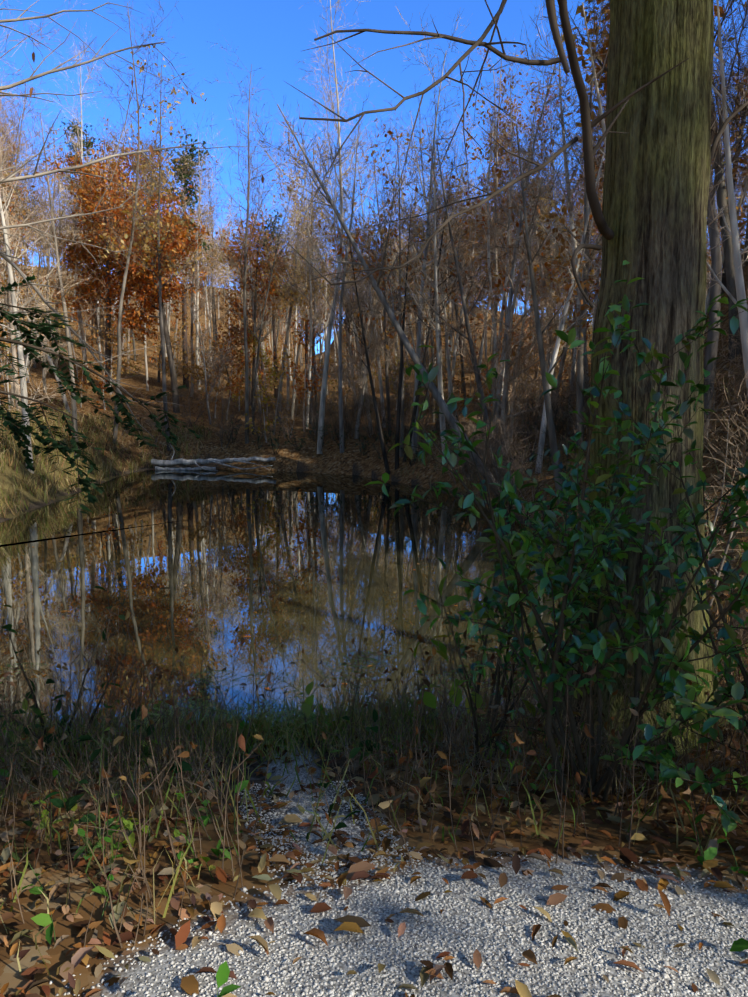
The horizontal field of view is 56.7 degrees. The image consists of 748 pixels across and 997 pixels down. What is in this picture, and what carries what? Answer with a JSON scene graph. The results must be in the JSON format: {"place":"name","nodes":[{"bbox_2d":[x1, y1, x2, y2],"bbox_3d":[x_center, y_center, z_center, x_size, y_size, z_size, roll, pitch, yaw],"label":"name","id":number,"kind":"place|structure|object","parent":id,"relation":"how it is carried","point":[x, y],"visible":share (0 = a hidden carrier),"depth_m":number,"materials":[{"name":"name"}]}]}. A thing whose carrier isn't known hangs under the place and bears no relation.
{"place":"outdoors","nodes":[
{"label":"outdoors","id":0,"kind":"place"},
{"bbox_2d":[0,0,280,445],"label":"overhang boughs","id":1,"kind":"object","parent":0,"point":[9,178],"visible":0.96,"depth_m":4.98,"materials":[{"name":"brown plant"}]},
{"bbox_2d":[12,52,263,448],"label":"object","id":2,"kind":"object","parent":1,"relation":"attached to","point":[150,146],"visible":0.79,"depth_m":4.67,"materials":[{"name":"brown plant"}]},
{"bbox_2d":[0,469,577,731],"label":"water","id":3,"kind":"structure","parent":0,"point":[338,570],"depth_m":12.63,"materials":[{"name":"liquid"}]},
{"bbox_2d":[14,473,482,719],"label":"floating leaves","id":4,"kind":"object","parent":3,"relation":"on","point":[231,576],"visible":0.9,"depth_m":12.39,"materials":[{"name":"brown plant"}]},
{"bbox_2d":[290,223,324,391],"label":"tree","id":5,"kind":"object","parent":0,"point":[307,370],"depth_m":76.17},
{"bbox_2d":[0,265,747,996],"bbox_3d":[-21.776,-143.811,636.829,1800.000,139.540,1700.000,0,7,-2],"label":"ground","id":6,"kind":"structure","parent":0,"point":[350,459],"depth_m":3.01,"materials":[{"name":"brown soil"}]},
{"bbox_2d":[0,671,32,730],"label":"oak seedling","id":7,"kind":"object","parent":6,"relation":"on","point":[30,695],"depth_m":5.15,"materials":[{"name":"plant"}]},
{"bbox_2d":[0,580,128,754],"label":"stems","id":8,"kind":"object","parent":6,"relation":"on","point":[33,696],"depth_m":4.38,"materials":[{"name":"brown plant"}]},
{"bbox_2d":[55,117,106,332],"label":"tree","id":9,"kind":"object","parent":6,"relation":"on","point":[85,143],"depth_m":80.03,"materials":[{"name":"brown plant"}]},
{"bbox_2d":[0,275,203,518],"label":"hemlock bough","id":10,"kind":"object","parent":6,"relation":"on","point":[63,450],"depth_m":3.42,"materials":[{"name":"green plant"}]},
{"bbox_2d":[0,403,211,518],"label":"bank grass","id":11,"kind":"structure","parent":6,"relation":"on","point":[88,450],"depth_m":32.09,"materials":[{"name":"green plant"}]},
{"bbox_2d":[0,391,215,459],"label":"bank shrubs","id":12,"kind":"object","parent":6,"relation":"on","point":[87,432],"depth_m":36.84,"materials":[{"name":"plant"}]},
{"bbox_2d":[36,126,202,392],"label":"orange oak","id":13,"kind":"object","parent":6,"relation":"on","point":[74,256],"depth_m":51.71,"materials":[{"name":"orange plant"}]},
{"bbox_2d":[56,140,212,412],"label":"orange oak","id":14,"kind":"object","parent":6,"relation":"on","point":[150,294],"depth_m":48.81,"materials":[{"name":"orange plant"}]},
{"bbox_2d":[160,130,217,388],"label":"tree","id":15,"kind":"object","parent":6,"relation":"on","point":[187,156],"depth_m":62.20,"materials":[{"name":"brown plant"}]},
{"bbox_2d":[171,266,241,424],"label":"copper beech","id":16,"kind":"object","parent":6,"relation":"on","point":[214,362],"depth_m":45.94,"materials":[{"name":"brown plant"}]},
{"bbox_2d":[151,446,275,470],"bbox_3d":[-8.730,-2.186,37.323,6.870,1.493,1.245,1,7,10],"label":"fallen log","id":17,"kind":"object","parent":6,"relation":"on","point":[171,462],"visible":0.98,"depth_m":37.47,"materials":[{"name":"grey wood"}]},
{"bbox_2d":[212,203,293,410],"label":"orange oak","id":18,"kind":"object","parent":6,"relation":"on","point":[250,282],"depth_m":53.70,"materials":[{"name":"orange plant"}]},
{"bbox_2d":[0,651,545,758],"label":"fern leaflets","id":19,"kind":"object","parent":6,"relation":"on","point":[159,709],"visible":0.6,"depth_m":4.68,"materials":[{"name":"green plant"}]},
{"bbox_2d":[4,653,545,762],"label":"fern stalks","id":20,"kind":"object","parent":6,"relation":"on","point":[304,695],"visible":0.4,"depth_m":4.64,"materials":[{"name":"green plant"}]},
{"bbox_2d":[254,207,299,397],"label":"tree","id":21,"kind":"object","parent":6,"relation":"on","point":[268,225],"depth_m":67.42,"materials":[{"name":"brown plant"}]},
{"bbox_2d":[298,668,313,745],"bbox_3d":[-0.435,1.342,4.441,0.103,0.560,0.295,0,7,-2],"label":"plant","id":22,"kind":"object","parent":6,"relation":"on","point":[306,706],"depth_m":4.41,"materials":[{"name":"green plant"}]},
{"bbox_2d":[296,310,357,422],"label":"sapling","id":23,"kind":"object","parent":6,"relation":"on","point":[323,361],"depth_m":49.33,"materials":[{"name":"brown plant"}]},
{"bbox_2d":[292,81,405,452],"bbox_3d":[-1.408,-11.372,35.542,5.751,18.301,5.088,0,7,-2],"label":"tall tree","id":24,"kind":"object","parent":6,"relation":"on","point":[341,422],"depth_m":35.23,"materials":[{"name":"brown plant"}]},
{"bbox_2d":[0,260,708,442],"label":"shrubs","id":25,"kind":"object","parent":6,"relation":"on","point":[236,384],"depth_m":51.52,"materials":[{"name":"brown plant"}]},
{"bbox_2d":[320,209,390,474],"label":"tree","id":26,"kind":"object","parent":6,"relation":"on","point":[386,463],"depth_m":31.37,"materials":[{"name":"plant"}]},
{"bbox_2d":[0,613,735,861],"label":"weeds","id":27,"kind":"object","parent":6,"relation":"on","point":[71,802],"depth_m":3.51,"materials":[{"name":"plant"}]},
{"bbox_2d":[0,644,747,996],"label":"leaf litter","id":28,"kind":"object","parent":6,"relation":"on","point":[356,870],"visible":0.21,"depth_m":2.73,"materials":[{"name":"brown plant"}]},
{"bbox_2d":[0,604,747,978],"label":"grass","id":29,"kind":"structure","parent":6,"relation":"on","point":[274,720],"depth_m":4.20,"materials":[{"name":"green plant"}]},
{"bbox_2d":[0,0,747,473],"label":"forest","id":30,"kind":"object","parent":6,"relation":"on","point":[204,264],"depth_m":38.69,"materials":[{"name":"brown plant"}]},
{"bbox_2d":[0,556,747,948],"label":"dead weeds","id":31,"kind":"object","parent":6,"relation":"on","point":[232,769],"depth_m":3.43,"materials":[{"name":"brown plant"}]},
{"bbox_2d":[0,694,747,996],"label":"green weeds","id":32,"kind":"object","parent":6,"relation":"on","point":[223,971],"depth_m":2.76,"materials":[{"name":"green plant"}]},
{"bbox_2d":[249,97,501,499],"bbox_3d":[0.002,-6.215,22.405,5.993,12.814,6.773,-7,10,-43],"label":"leaning tree","id":33,"kind":"object","parent":6,"relation":"on","point":[436,394],"depth_m":22.03,"materials":[{"name":"brown plant"}]},
{"bbox_2d":[49,780,747,996],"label":"gravel stones","id":34,"kind":"object","parent":6,"relation":"on","point":[391,968],"visible":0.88,"depth_m":2.19,"materials":[{"name":"grey gravel"}]},
{"bbox_2d":[369,208,441,469],"bbox_3d":[1.407,-7.207,31.228,3.668,12.182,2.544,6,9,40],"label":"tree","id":35,"kind":"object","parent":6,"relation":"on","point":[398,412],"depth_m":31.62,"materials":[{"name":"plant"}]},
{"bbox_2d":[372,290,452,401],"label":"copper beech","id":36,"kind":"object","parent":6,"relation":"on","point":[395,385],"depth_m":42.74,"materials":[{"name":"brown plant"}]},
{"bbox_2d":[402,642,448,748],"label":"yellow sapling","id":37,"kind":"object","parent":6,"relation":"on","point":[426,686],"depth_m":4.31,"materials":[{"name":"plant"}]},
{"bbox_2d":[378,118,477,451],"bbox_3d":[2.207,-8.338,29.224,4.480,13.932,4.563,0,7,-2],"label":"tree","id":38,"kind":"object","parent":6,"relation":"on","point":[440,380],"depth_m":28.96,"materials":[{"name":"brown plant"}]},
{"bbox_2d":[389,139,475,461],"bbox_3d":[2.571,-8.377,31.385,4.546,13.810,4.924,0,7,-2],"label":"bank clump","id":39,"kind":"object","parent":6,"relation":"on","point":[419,384],"depth_m":31.30,"materials":[{"name":"brown plant"}]},
{"bbox_2d":[345,7,530,452],"bbox_3d":[3.483,-12.382,33.098,10.719,20.701,5.476,-5,8,-33],"label":"tall pale tree","id":40,"kind":"object","parent":6,"relation":"on","point":[423,198],"depth_m":32.56,"materials":[{"name":"brown plant"}]},
{"bbox_2d":[140,247,747,639],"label":"bank brush","id":41,"kind":"object","parent":6,"relation":"on","point":[493,440],"depth_m":23.85,"materials":[{"name":"brown plant"}]},
{"bbox_2d":[391,101,513,464],"bbox_3d":[2.670,-7.454,25.986,4.885,12.876,3.910,0,7,-2],"label":"tree","id":42,"kind":"object","parent":6,"relation":"on","point":[475,367],"depth_m":25.45,"materials":[{"name":"brown plant"}]},
{"bbox_2d":[421,574,493,760],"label":"yellow sapling","id":43,"kind":"object","parent":6,"relation":"on","point":[429,699],"depth_m":3.83,"materials":[{"name":"plant"}]},
{"bbox_2d":[223,391,747,535],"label":"evergreen shrubs","id":44,"kind":"object","parent":6,"relation":"on","point":[390,432],"depth_m":35.94,"materials":[{"name":"green plant"}]},
{"bbox_2d":[464,536,521,772],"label":"yellow sapling","id":45,"kind":"object","parent":6,"relation":"on","point":[479,701],"depth_m":3.75,"materials":[{"name":"plant"}]},
{"bbox_2d":[275,0,747,756],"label":"tree","id":46,"kind":"object","parent":6,"relation":"on","point":[656,181],"depth_m":4.13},
{"bbox_2d":[403,495,638,768],"bbox_3d":[0.627,0.803,3.999,1.638,1.593,1.224,-5,9,-38],"label":"holly shrub","id":47,"kind":"object","parent":6,"relation":"on","point":[497,696],"depth_m":4.11,"materials":[{"name":"green plant"}]},
{"bbox_2d":[470,0,605,438],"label":"tall pale tree","id":48,"kind":"object","parent":6,"relation":"on","point":[524,140],"depth_m":28.93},
{"bbox_2d":[490,124,593,503],"bbox_3d":[4.453,-4.647,17.896,3.311,10.059,2.187,0,7,-2],"label":"tree","id":49,"kind":"object","parent":6,"relation":"on","point":[550,425],"depth_m":18.12,"materials":[{"name":"plant"}]},
{"bbox_2d":[492,22,605,412],"bbox_3d":[7.965,-11.794,28.648,7.018,16.960,7.140,0,7,-2],"label":"tree","id":50,"kind":"object","parent":6,"relation":"on","point":[544,141],"depth_m":27.78,"materials":[{"name":"brown plant"}]},
{"bbox_2d":[521,602,585,738],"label":"yellow sapling","id":51,"kind":"object","parent":6,"relation":"on","point":[528,702],"depth_m":4.42,"materials":[{"name":"plant"}]},
{"bbox_2d":[364,258,747,834],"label":"holly shrub","id":52,"kind":"object","parent":6,"relation":"on","point":[677,687],"depth_m":3.26,"materials":[{"name":"green plant"}]},
{"bbox_2d":[522,0,609,455],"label":"tree","id":53,"kind":"object","parent":6,"relation":"on","point":[580,380],"depth_m":22.91,"materials":[{"name":"brown plant"}]},
{"bbox_2d":[390,371,747,631],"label":"shrubs","id":54,"kind":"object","parent":6,"relation":"on","point":[715,443],"depth_m":20.91,"materials":[{"name":"brown plant"}]},
{"bbox_2d":[523,0,747,334],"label":"tree","id":55,"kind":"object","parent":6,"relation":"on","point":[713,187],"depth_m":14.78,"materials":[{"name":"brown plant"}]},
{"bbox_2d":[532,0,747,189],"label":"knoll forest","id":56,"kind":"object","parent":6,"relation":"on","point":[580,49],"depth_m":26.46,"materials":[{"name":"brown plant"}]},
{"bbox_2d":[583,0,747,358],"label":"tree","id":57,"kind":"object","parent":6,"relation":"on","point":[721,203],"depth_m":20.88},
{"bbox_2d":[592,0,747,445],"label":"tree","id":58,"kind":"object","parent":6,"relation":"on","point":[716,267],"depth_m":16.77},
{"bbox_2d":[621,431,747,793],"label":"holly shrub","id":59,"kind":"object","parent":6,"relation":"on","point":[712,731],"depth_m":3.17,"materials":[{"name":"green plant"}]},
{"bbox_2d":[706,0,747,394],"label":"tree","id":60,"kind":"object","parent":6,"relation":"on","point":[739,284],"depth_m":11.16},
{"bbox_2d":[0,0,747,353],"label":"sky","id":61,"kind":"structure","parent":0,"point":[272,36],"materials":[{"name":"blue"}]}
]}

